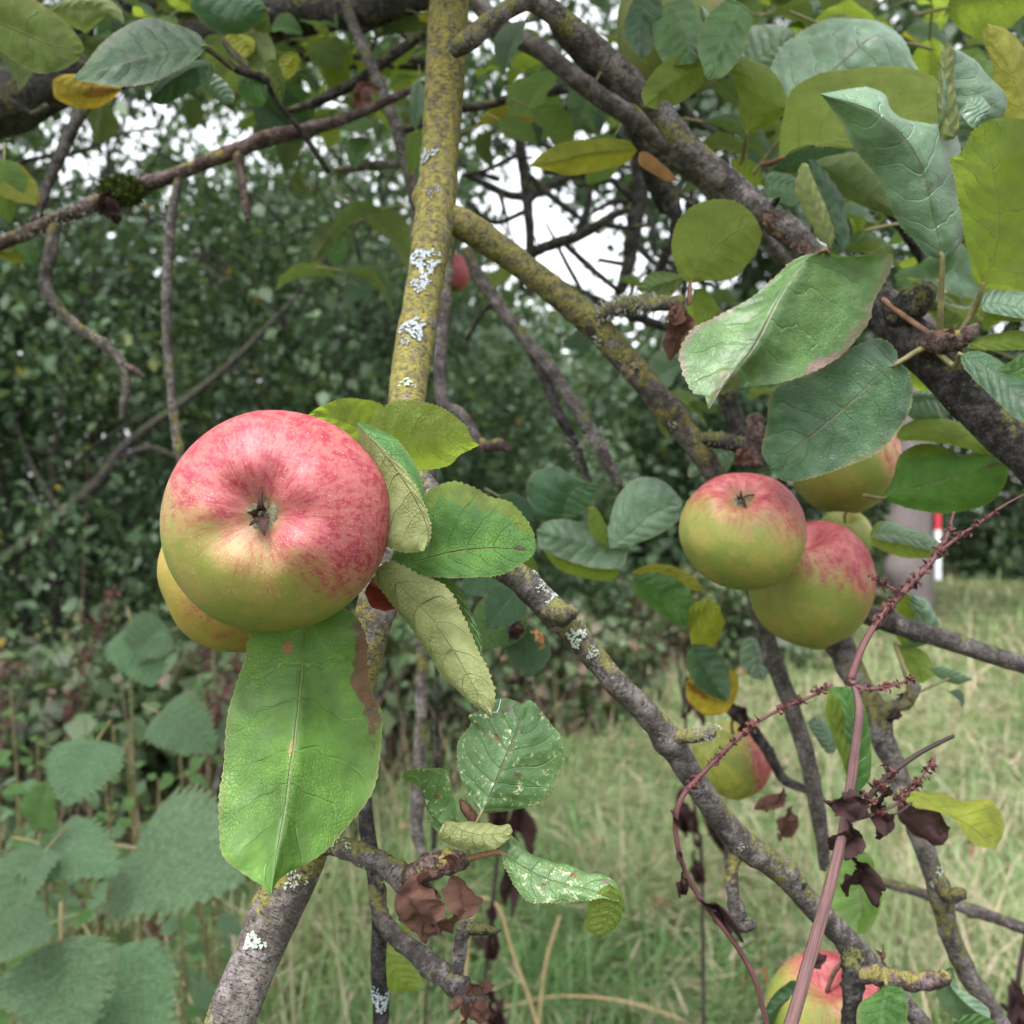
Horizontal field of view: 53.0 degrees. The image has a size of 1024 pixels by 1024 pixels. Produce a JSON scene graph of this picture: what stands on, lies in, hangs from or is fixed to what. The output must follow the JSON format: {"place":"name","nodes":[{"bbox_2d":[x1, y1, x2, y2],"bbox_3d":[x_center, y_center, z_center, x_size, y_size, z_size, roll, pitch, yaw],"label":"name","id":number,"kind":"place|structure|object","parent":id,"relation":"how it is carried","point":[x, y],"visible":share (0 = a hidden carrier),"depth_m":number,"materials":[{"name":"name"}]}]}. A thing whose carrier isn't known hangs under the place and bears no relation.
{"place":"outdoors","nodes":[
{"label":"outdoors","id":0,"kind":"place"},
{"bbox_2d":[17,90,476,325],"bbox_3d":[-0.689,-0.631,2.095,1.292,0.632,0.994,0,0,0],"label":"apple branch","id":1,"kind":"object","parent":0,"point":[204,258],"visible":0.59,"depth_m":1.90,"materials":[{"name":"green plant"}]},
{"bbox_2d":[0,0,723,173],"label":"branch","id":2,"kind":"object","parent":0,"point":[224,51],"depth_m":0.70,"materials":[{"name":"wood"}]},
{"bbox_2d":[0,80,424,462],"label":"apple branch","id":3,"kind":"object","parent":2,"relation":"attached to","point":[110,199],"visible":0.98,"depth_m":0.84,"materials":[{"name":"grey plant"}]},
{"bbox_2d":[162,0,426,318],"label":"apple branch","id":4,"kind":"object","parent":2,"relation":"attached to","point":[331,240],"visible":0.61,"depth_m":1.09,"materials":[{"name":"green plant"}]},
{"bbox_2d":[451,253,470,292],"bbox_3d":[-0.078,-0.307,1.301,0.050,0.058,0.050,-6,-12,0],"label":"apple","id":5,"kind":"object","parent":4,"relation":"hanging from","point":[461,278],"visible":0.38,"depth_m":1.28,"materials":[{"name":"food"}]},
{"bbox_2d":[0,516,1023,1023],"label":"ground","id":6,"kind":"structure","parent":0,"point":[948,594],"depth_m":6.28,"materials":[{"name":"plant"}]},
{"bbox_2d":[0,920,16,1023],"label":"nettle","id":7,"kind":"object","parent":6,"relation":"on","point":[4,1020],"visible":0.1,"depth_m":1.59,"materials":[{"name":"green plant"}]},
{"bbox_2d":[0,647,30,805],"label":"dead stalk","id":8,"kind":"object","parent":6,"relation":"on","point":[5,694],"visible":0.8,"depth_m":2.99,"materials":[{"name":"plant"}]},
{"bbox_2d":[0,684,38,946],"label":"nettle","id":9,"kind":"object","parent":6,"relation":"on","point":[27,784],"visible":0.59,"depth_m":2.32,"materials":[{"name":"green plant"}]},
{"bbox_2d":[0,725,57,1023],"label":"nettle","id":10,"kind":"object","parent":6,"relation":"on","point":[14,788],"visible":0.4,"depth_m":1.73,"materials":[{"name":"green plant"}]},
{"bbox_2d":[0,758,58,919],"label":"nettle","id":11,"kind":"object","parent":6,"relation":"on","point":[53,905],"visible":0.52,"depth_m":1.92,"materials":[{"name":"green plant"}]},
{"bbox_2d":[0,119,80,649],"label":"hazel shrub","id":12,"kind":"object","parent":6,"relation":"on","point":[11,467],"visible":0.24,"depth_m":5.87,"materials":[{"name":"green plant"}]},
{"bbox_2d":[20,736,80,943],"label":"nettle","id":13,"kind":"object","parent":6,"relation":"on","point":[70,898],"visible":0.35,"depth_m":2.61,"materials":[{"name":"green plant"}]},
{"bbox_2d":[0,781,121,977],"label":"nettle","id":14,"kind":"object","parent":6,"relation":"on","point":[78,849],"visible":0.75,"depth_m":1.22,"materials":[{"name":"green plant"}]},
{"bbox_2d":[47,792,82,941],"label":"nettle","id":15,"kind":"object","parent":6,"relation":"on","point":[51,888],"visible":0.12,"depth_m":2.24,"materials":[{"name":"green plant"}]},
{"bbox_2d":[54,880,80,941],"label":"nettle","id":16,"kind":"object","parent":6,"relation":"on","point":[73,907],"visible":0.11,"depth_m":2.02,"materials":[{"name":"green plant"}]},
{"bbox_2d":[54,821,81,937],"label":"nettle","id":17,"kind":"object","parent":6,"relation":"on","point":[65,890],"visible":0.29,"depth_m":2.40,"materials":[{"name":"green plant"}]},
{"bbox_2d":[64,914,81,935],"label":"nettle","id":18,"kind":"object","parent":6,"relation":"on","point":[74,924],"visible":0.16,"depth_m":1.90,"materials":[{"name":"green plant"}]},
{"bbox_2d":[36,577,128,895],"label":"dead stalk","id":19,"kind":"object","parent":6,"relation":"on","point":[100,637],"visible":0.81,"depth_m":3.19,"materials":[{"name":"plant"}]},
{"bbox_2d":[0,0,172,615],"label":"woodland tree","id":20,"kind":"object","parent":6,"relation":"on","point":[75,533],"visible":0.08,"depth_m":14.63,"materials":[{"name":"green plant"}]},
{"bbox_2d":[69,816,104,934],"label":"nettle","id":21,"kind":"object","parent":6,"relation":"on","point":[85,886],"visible":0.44,"depth_m":1.46,"materials":[{"name":"green plant"}]},
{"bbox_2d":[0,901,181,1023],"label":"nettle","id":22,"kind":"object","parent":6,"relation":"on","point":[89,978],"visible":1,"depth_m":1.10,"materials":[{"name":"green plant"}]},
{"bbox_2d":[63,713,119,936],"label":"nettle","id":23,"kind":"object","parent":6,"relation":"on","point":[94,802],"visible":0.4,"depth_m":2.72,"materials":[{"name":"green plant"}]},
{"bbox_2d":[82,880,122,949],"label":"nettle","id":24,"kind":"object","parent":6,"relation":"on","point":[115,941],"visible":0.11,"depth_m":1.72,"materials":[{"name":"green plant"}]},
{"bbox_2d":[88,779,144,943],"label":"nettle","id":25,"kind":"object","parent":6,"relation":"on","point":[123,936],"visible":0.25,"depth_m":2.23,"materials":[{"name":"green plant"}]},
{"bbox_2d":[0,639,235,936],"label":"bramble bush","id":26,"kind":"object","parent":6,"relation":"on","point":[55,678],"visible":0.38,"depth_m":3.33,"materials":[{"name":"green plant"}]},
{"bbox_2d":[112,737,145,938],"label":"nettle","id":27,"kind":"object","parent":6,"relation":"on","point":[117,831],"visible":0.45,"depth_m":2.52,"materials":[{"name":"green plant"}]},
{"bbox_2d":[42,689,218,942],"bbox_3d":[-0.593,0.843,1.515,0.196,1.172,0.293,0,0,-44],"label":"nettle","id":28,"kind":"object","parent":6,"relation":"on","point":[77,770],"visible":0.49,"depth_m":1.47,"materials":[{"name":"green plant"}]},
{"bbox_2d":[88,606,178,940],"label":"nettle","id":29,"kind":"object","parent":6,"relation":"on","point":[140,648],"visible":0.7,"depth_m":1.58,"materials":[{"name":"green plant"}]},
{"bbox_2d":[139,914,142,940],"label":"nettle","id":30,"kind":"object","parent":6,"relation":"on","point":[141,926],"depth_m":1.31,"materials":[{"name":"green plant"}]},
{"bbox_2d":[138,911,172,945],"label":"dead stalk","id":31,"kind":"object","parent":6,"relation":"on","point":[154,926],"visible":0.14,"depth_m":2.69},
{"bbox_2d":[0,0,315,690],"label":"hazel shrub","id":32,"kind":"object","parent":6,"relation":"on","point":[31,366],"visible":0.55,"depth_m":5.67,"materials":[{"name":"green plant"}]},
{"bbox_2d":[143,773,191,984],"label":"nettle","id":33,"kind":"object","parent":6,"relation":"on","point":[151,776],"visible":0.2,"depth_m":2.26,"materials":[{"name":"green plant"}]},
{"bbox_2d":[101,782,244,941],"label":"nettle","id":34,"kind":"object","parent":6,"relation":"on","point":[176,861],"visible":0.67,"depth_m":1.27,"materials":[{"name":"green plant"}]},
{"bbox_2d":[171,976,194,1020],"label":"nettle","id":35,"kind":"object","parent":6,"relation":"on","point":[185,1013],"visible":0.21,"depth_m":1.91,"materials":[{"name":"green plant"}]},
{"bbox_2d":[165,940,205,1023],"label":"nettle","id":36,"kind":"object","parent":6,"relation":"on","point":[191,1009],"visible":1,"depth_m":1.46,"materials":[{"name":"green plant"}]},
{"bbox_2d":[164,910,215,1023],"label":"nettle","id":37,"kind":"object","parent":6,"relation":"on","point":[202,992],"visible":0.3,"depth_m":1.93,"materials":[{"name":"green plant"}]},
{"bbox_2d":[1,636,385,910],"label":"bramble bush","id":38,"kind":"object","parent":6,"relation":"on","point":[157,768],"visible":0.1,"depth_m":3.64,"materials":[{"name":"green plant"}]},
{"bbox_2d":[159,752,241,980],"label":"nettle","id":39,"kind":"object","parent":6,"relation":"on","point":[227,922],"visible":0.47,"depth_m":1.98,"materials":[{"name":"green plant"}]},
{"bbox_2d":[181,642,219,753],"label":"dead stalk","id":40,"kind":"object","parent":6,"relation":"on","point":[206,655],"visible":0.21,"depth_m":3.59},
{"bbox_2d":[178,752,226,970],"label":"nettle","id":41,"kind":"object","parent":6,"relation":"on","point":[188,773],"visible":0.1,"depth_m":2.65,"materials":[{"name":"green plant"}]},
{"bbox_2d":[0,82,405,607],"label":"woodland tree","id":42,"kind":"object","parent":6,"relation":"on","point":[91,236],"visible":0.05,"depth_m":14.75,"materials":[{"name":"green plant"}]},
{"bbox_2d":[171,653,241,940],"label":"dead stalk","id":43,"kind":"object","parent":6,"relation":"on","point":[225,692],"visible":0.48,"depth_m":3.09,"materials":[{"name":"plant"}]},
{"bbox_2d":[180,903,232,1005],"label":"nettle","id":44,"kind":"object","parent":6,"relation":"on","point":[225,940],"visible":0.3,"depth_m":2.44,"materials":[{"name":"green plant"}]},
{"bbox_2d":[184,896,232,1023],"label":"nettle","id":45,"kind":"object","parent":6,"relation":"on","point":[226,952],"visible":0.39,"depth_m":2.22,"materials":[{"name":"green plant"}]},
{"bbox_2d":[183,683,248,984],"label":"nettle","id":46,"kind":"object","parent":6,"relation":"on","point":[196,762],"visible":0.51,"depth_m":2.14,"materials":[{"name":"green plant"}]},
{"bbox_2d":[31,31,501,720],"bbox_3d":[-1.520,-0.875,6.643,2.932,4.682,2.195,0,0,0],"label":"hazel shrub","id":47,"kind":"object","parent":6,"relation":"on","point":[369,371],"visible":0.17,"depth_m":6.19,"materials":[{"name":"green plant"}]},
{"bbox_2d":[178,608,516,805],"bbox_3d":[-0.878,1.009,5.500,1.932,1.012,1.304,0,0,0],"label":"bramble bush","id":48,"kind":"object","parent":6,"relation":"on","point":[399,652],"visible":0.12,"depth_m":5.22,"materials":[{"name":"green plant"}]},
{"bbox_2d":[167,0,566,591],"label":"woodland tree","id":49,"kind":"object","parent":6,"relation":"on","point":[497,88],"visible":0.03,"depth_m":16.44,"materials":[{"name":"green plant"}]},
{"bbox_2d":[0,445,743,972],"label":"dead stems","id":50,"kind":"object","parent":6,"relation":"on","point":[400,745],"visible":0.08,"depth_m":4.35,"materials":[{"name":"plant"}]},
{"bbox_2d":[424,825,432,1023],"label":"dock stalk","id":51,"kind":"object","parent":6,"relation":"on","point":[427,984],"visible":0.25,"depth_m":1.60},
{"bbox_2d":[244,173,640,685],"bbox_3d":[-0.542,-0.504,7.891,3.085,3.994,2.324,0,0,0],"label":"hazel shrub","id":52,"kind":"object","parent":6,"relation":"on","point":[509,385],"visible":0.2,"depth_m":7.65,"materials":[{"name":"green plant"}]},
{"bbox_2d":[461,896,538,1023],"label":"straw","id":53,"kind":"object","parent":6,"relation":"on","point":[497,906],"visible":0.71,"depth_m":1.90,"materials":[{"name":"plant"}]},
{"bbox_2d":[471,808,536,1023],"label":"dock stalk","id":54,"kind":"object","parent":6,"relation":"on","point":[522,822],"visible":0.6,"depth_m":1.49,"materials":[{"name":"brown plant"}]},
{"bbox_2d":[0,217,1023,558],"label":"wood","id":55,"kind":"object","parent":6,"relation":"on","point":[632,345],"visible":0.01,"depth_m":29.05,"materials":[{"name":"green plant"}]},
{"bbox_2d":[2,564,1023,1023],"bbox_3d":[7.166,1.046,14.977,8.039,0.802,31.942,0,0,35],"label":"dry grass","id":56,"kind":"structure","parent":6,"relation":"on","point":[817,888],"depth_m":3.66,"materials":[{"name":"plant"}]},
{"bbox_2d":[367,238,680,558],"bbox_3d":[0.272,-1.729,17.960,6.209,6.629,4.870,0,0,0],"label":"woodland tree","id":57,"kind":"object","parent":6,"relation":"on","point":[630,327],"visible":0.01,"depth_m":16.68,"materials":[{"name":"green plant"}]},
{"bbox_2d":[380,592,675,740],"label":"bramble bush","id":58,"kind":"object","parent":6,"relation":"on","point":[614,644],"visible":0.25,"depth_m":6.69,"materials":[{"name":"green plant"}]},
{"bbox_2d":[537,916,560,1023],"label":"straw","id":59,"kind":"object","parent":6,"relation":"on","point":[546,963],"visible":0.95,"depth_m":2.10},
{"bbox_2d":[493,995,683,1020],"bbox_3d":[0.182,1.226,2.528,0.484,0.074,0.011,0,0,18],"label":"straw","id":60,"kind":"object","parent":6,"relation":"on","point":[603,998],"visible":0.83,"depth_m":2.52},
{"bbox_2d":[294,602,1023,1023],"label":"leaf litter","id":61,"kind":"object","parent":6,"relation":"on","point":[764,972],"visible":0.22,"depth_m":3.91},
{"bbox_2d":[660,615,665,710],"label":"dead stalk","id":62,"kind":"object","parent":6,"relation":"on","point":[662,668],"visible":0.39,"depth_m":7.21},
{"bbox_2d":[506,313,828,645],"bbox_3d":[1.756,-0.313,11.093,3.642,3.661,2.881,0,0,0],"label":"hazel shrub","id":63,"kind":"object","parent":6,"relation":"on","point":[647,436],"visible":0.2,"depth_m":10.30,"materials":[{"name":"green plant"}]},
{"bbox_2d":[547,563,830,676],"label":"bramble bush","id":64,"kind":"object","parent":6,"relation":"on","point":[727,650],"visible":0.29,"depth_m":8.86,"materials":[{"name":"green plant"}]},
{"bbox_2d":[672,646,728,1023],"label":"dock stalk","id":65,"kind":"object","parent":6,"relation":"on","point":[688,818],"visible":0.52,"depth_m":1.80,"materials":[{"name":"brown plant"}]},
{"bbox_2d":[521,0,909,514],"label":"woodland tree","id":66,"kind":"object","parent":6,"relation":"on","point":[751,276],"visible":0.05,"depth_m":19.44,"materials":[{"name":"green plant"}]},
{"bbox_2d":[670,682,832,1023],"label":"dock stalk","id":67,"kind":"object","parent":6,"relation":"on","point":[721,918],"visible":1,"depth_m":0.49,"materials":[{"name":"brown plant"}]},
{"bbox_2d":[689,0,1023,610],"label":"tree","id":68,"kind":"object","parent":6,"relation":"on","point":[898,570],"visible":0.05,"depth_m":12.80,"materials":[{"name":"plant"}]},
{"bbox_2d":[933,513,940,579],"bbox_3d":[5.381,0.406,13.000,0.086,0.892,0.086,0,0,0],"label":"marker board","id":69,"kind":"object","parent":68,"relation":"attached to","point":[937,537],"visible":0.65,"depth_m":12.96,"materials":[{"name":"white paint"}]},
{"bbox_2d":[869,546,886,607],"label":"bramble bush","id":70,"kind":"object","parent":6,"relation":"on","point":[878,565],"visible":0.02,"depth_m":14.84,"materials":[{"name":"green plant"}]},
{"bbox_2d":[783,494,1023,1023],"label":"dock stalk","id":71,"kind":"object","parent":6,"relation":"on","point":[850,806],"visible":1,"depth_m":0.48,"materials":[{"name":"brown plant"}]},
{"bbox_2d":[843,5,1023,580],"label":"woodland tree","id":72,"kind":"object","parent":6,"relation":"on","point":[987,555],"visible":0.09,"depth_m":21.05,"materials":[{"name":"green plant"}]},
{"bbox_2d":[999,935,1023,1023],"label":"dock stalk","id":73,"kind":"object","parent":6,"relation":"on","point":[1013,1008],"visible":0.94,"depth_m":1.09,"materials":[{"name":"brown plant"}]},
{"bbox_3d":[-1.121,-1.849,2.336,4.266,3.219,3.925,0,0,0],"label":"apple crown","id":74,"kind":"object","parent":6,"relation":"on","visible":0},
{"bbox_2d":[0,296,297,566],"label":"apple branch","id":75,"kind":"object","parent":74,"relation":"attached to","point":[103,477],"visible":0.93,"depth_m":5.28,"materials":[{"name":"brown plant"}]},
{"bbox_2d":[0,0,541,154],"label":"apple branch","id":76,"kind":"object","parent":74,"relation":"attached to","point":[104,122],"visible":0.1,"depth_m":1.45,"materials":[{"name":"green plant"}]},
{"bbox_2d":[204,0,829,1023],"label":"branch","id":77,"kind":"object","parent":74,"relation":"attached to","point":[304,728],"visible":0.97,"depth_m":0.44,"materials":[{"name":"green plant"}]},
{"bbox_2d":[157,547,252,652],"bbox_3d":[-0.126,0.031,0.481,0.062,0.076,0.079,-35,-31,26],"label":"apple","id":78,"kind":"object","parent":77,"relation":"hanging from","point":[194,622],"visible":0.19,"depth_m":0.45,"materials":[{"name":"food"}]},
{"bbox_2d":[160,410,389,631],"bbox_3d":[-0.091,0.003,0.401,0.084,0.086,0.076,0,0,-41],"label":"apple","id":79,"kind":"object","parent":77,"relation":"hanging from","point":[274,520],"visible":1,"depth_m":0.38,"materials":[{"name":"food"}]},
{"bbox_2d":[358,796,500,1023],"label":"apple branch","id":80,"kind":"object","parent":77,"relation":"attached to","point":[392,969],"visible":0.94,"depth_m":0.52,"materials":[{"name":"brown plant"}]},
{"bbox_2d":[432,236,510,452],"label":"apple branch","id":81,"kind":"object","parent":77,"relation":"attached to","point":[439,362],"visible":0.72,"depth_m":0.76,"materials":[{"name":"brown plant"}]},
{"bbox_2d":[409,469,550,857],"bbox_3d":[-0.031,0.127,0.761,0.057,0.338,0.290,0,0,-20],"label":"apple branch","id":82,"kind":"object","parent":77,"relation":"attached to","point":[500,615],"visible":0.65,"depth_m":0.69,"materials":[{"name":"grey plant"}]},
{"bbox_2d":[448,0,825,318],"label":"apple branch","id":83,"kind":"object","parent":77,"relation":"attached to","point":[717,239],"visible":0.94,"depth_m":0.61,"materials":[{"name":"grey plant"}]},
{"bbox_2d":[678,23,1023,558],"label":"apple branch","id":84,"kind":"object","parent":83,"relation":"attached to","point":[793,322],"visible":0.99,"depth_m":0.54,"materials":[{"name":"green plant"}]},
{"bbox_2d":[792,433,901,512],"bbox_3d":[0.228,-0.034,0.705,0.076,0.066,0.074,-6,17,0],"label":"apple","id":85,"kind":"object","parent":84,"relation":"hanging from","point":[842,489],"visible":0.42,"depth_m":0.68,"materials":[{"name":"food"}]},
{"bbox_2d":[419,469,997,1023],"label":"apple branch","id":86,"kind":"object","parent":77,"relation":"attached to","point":[889,1001],"visible":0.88,"depth_m":0.52,"materials":[{"name":"grey plant"}]},
{"bbox_2d":[765,950,878,1023],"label":"apple","id":87,"kind":"object","parent":86,"relation":"attached to","point":[823,1003],"visible":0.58,"depth_m":0.60,"materials":[{"name":"food"}]},
{"bbox_2d":[726,703,805,840],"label":"apple branch","id":88,"kind":"object","parent":77,"relation":"attached to","point":[788,824],"visible":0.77,"depth_m":0.80,"materials":[{"name":"brown plant"}]},
{"bbox_2d":[692,718,771,799],"bbox_3d":[0.182,0.199,0.849,0.065,0.072,0.066,3,9,0],"label":"apple","id":89,"kind":"object","parent":88,"relation":"hanging from","point":[742,770],"visible":0.69,"depth_m":0.82,"materials":[{"name":"food"}]},
{"bbox_2d":[748,521,875,649],"bbox_3d":[0.191,0.044,0.673,0.080,0.076,0.114,-16,21,0],"label":"apple","id":90,"kind":"object","parent":77,"relation":"hanging from","point":[821,596],"visible":0.84,"depth_m":0.62,"materials":[{"name":"food"}]},
{"bbox_2d":[497,222,667,331],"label":"apple branch","id":91,"kind":"object","parent":74,"relation":"attached to","point":[654,323],"visible":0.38,"depth_m":1.60,"materials":[{"name":"brown plant"}]},
{"bbox_2d":[398,25,789,372],"bbox_3d":[0.123,-0.567,1.907,0.727,0.783,0.754,0,0,0],"label":"apple branch","id":92,"kind":"object","parent":74,"relation":"attached to","point":[550,185],"visible":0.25,"depth_m":1.92,"materials":[{"name":"green plant"}]},
{"bbox_2d":[460,78,599,297],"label":"apple branch","id":93,"kind":"object","parent":92,"relation":"attached to","point":[527,177],"visible":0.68,"depth_m":1.70,"materials":[{"name":"brown plant"}]},
{"bbox_2d":[461,0,792,352],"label":"apple branch","id":94,"kind":"object","parent":74,"relation":"attached to","point":[531,109],"visible":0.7,"depth_m":0.84,"materials":[{"name":"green plant"}]},
{"bbox_2d":[462,246,623,486],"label":"apple branch","id":95,"kind":"object","parent":94,"relation":"hanging from","point":[548,371],"visible":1,"depth_m":0.90,"materials":[{"name":"grey plant"}]},
{"bbox_2d":[525,184,652,294],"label":"apple branch","id":96,"kind":"object","parent":94,"relation":"attached to","point":[579,234],"visible":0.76,"depth_m":1.45,"materials":[{"name":"brown plant"}]},
{"bbox_2d":[577,127,678,319],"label":"apple branch","id":97,"kind":"object","parent":94,"relation":"attached to","point":[637,198],"visible":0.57,"depth_m":1.49,"materials":[{"name":"brown plant"}]},
{"bbox_2d":[623,0,1023,338],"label":"apple branch","id":98,"kind":"object","parent":74,"relation":"attached to","point":[784,124],"visible":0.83,"depth_m":0.66,"materials":[{"name":"green plant"}]},
{"bbox_2d":[622,6,1023,452],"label":"apple branch","id":99,"kind":"object","parent":98,"relation":"attached to","point":[664,368],"visible":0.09,"depth_m":1.35,"materials":[{"name":"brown plant"}]},
{"bbox_2d":[0,0,1023,515],"label":"sky","id":100,"kind":"structure","parent":0,"point":[552,260],"materials":[{"name":"white"}]},
{"bbox_2d":[679,473,1010,1023],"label":"branch","id":101,"kind":"object","parent":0,"point":[980,822],"depth_m":0.59,"materials":[{"name":"plant"}]},
{"bbox_2d":[863,594,1023,701],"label":"apple branch","id":102,"kind":"object","parent":101,"relation":"attached to","point":[912,623],"visible":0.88,"depth_m":0.69,"materials":[{"name":"grey plant"}]},
{"bbox_2d":[820,512,871,550],"bbox_3d":[0.247,0.018,0.765,0.040,0.042,0.042,0,0,-9],"label":"apple","id":103,"kind":"object","parent":102,"relation":"hanging from","point":[859,525],"visible":0.41,"depth_m":0.75,"materials":[{"name":"food"}]},
{"bbox_2d":[881,877,1023,934],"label":"apple branch","id":104,"kind":"object","parent":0,"point":[969,910],"visible":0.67,"depth_m":0.82,"materials":[{"name":"grey plant"}]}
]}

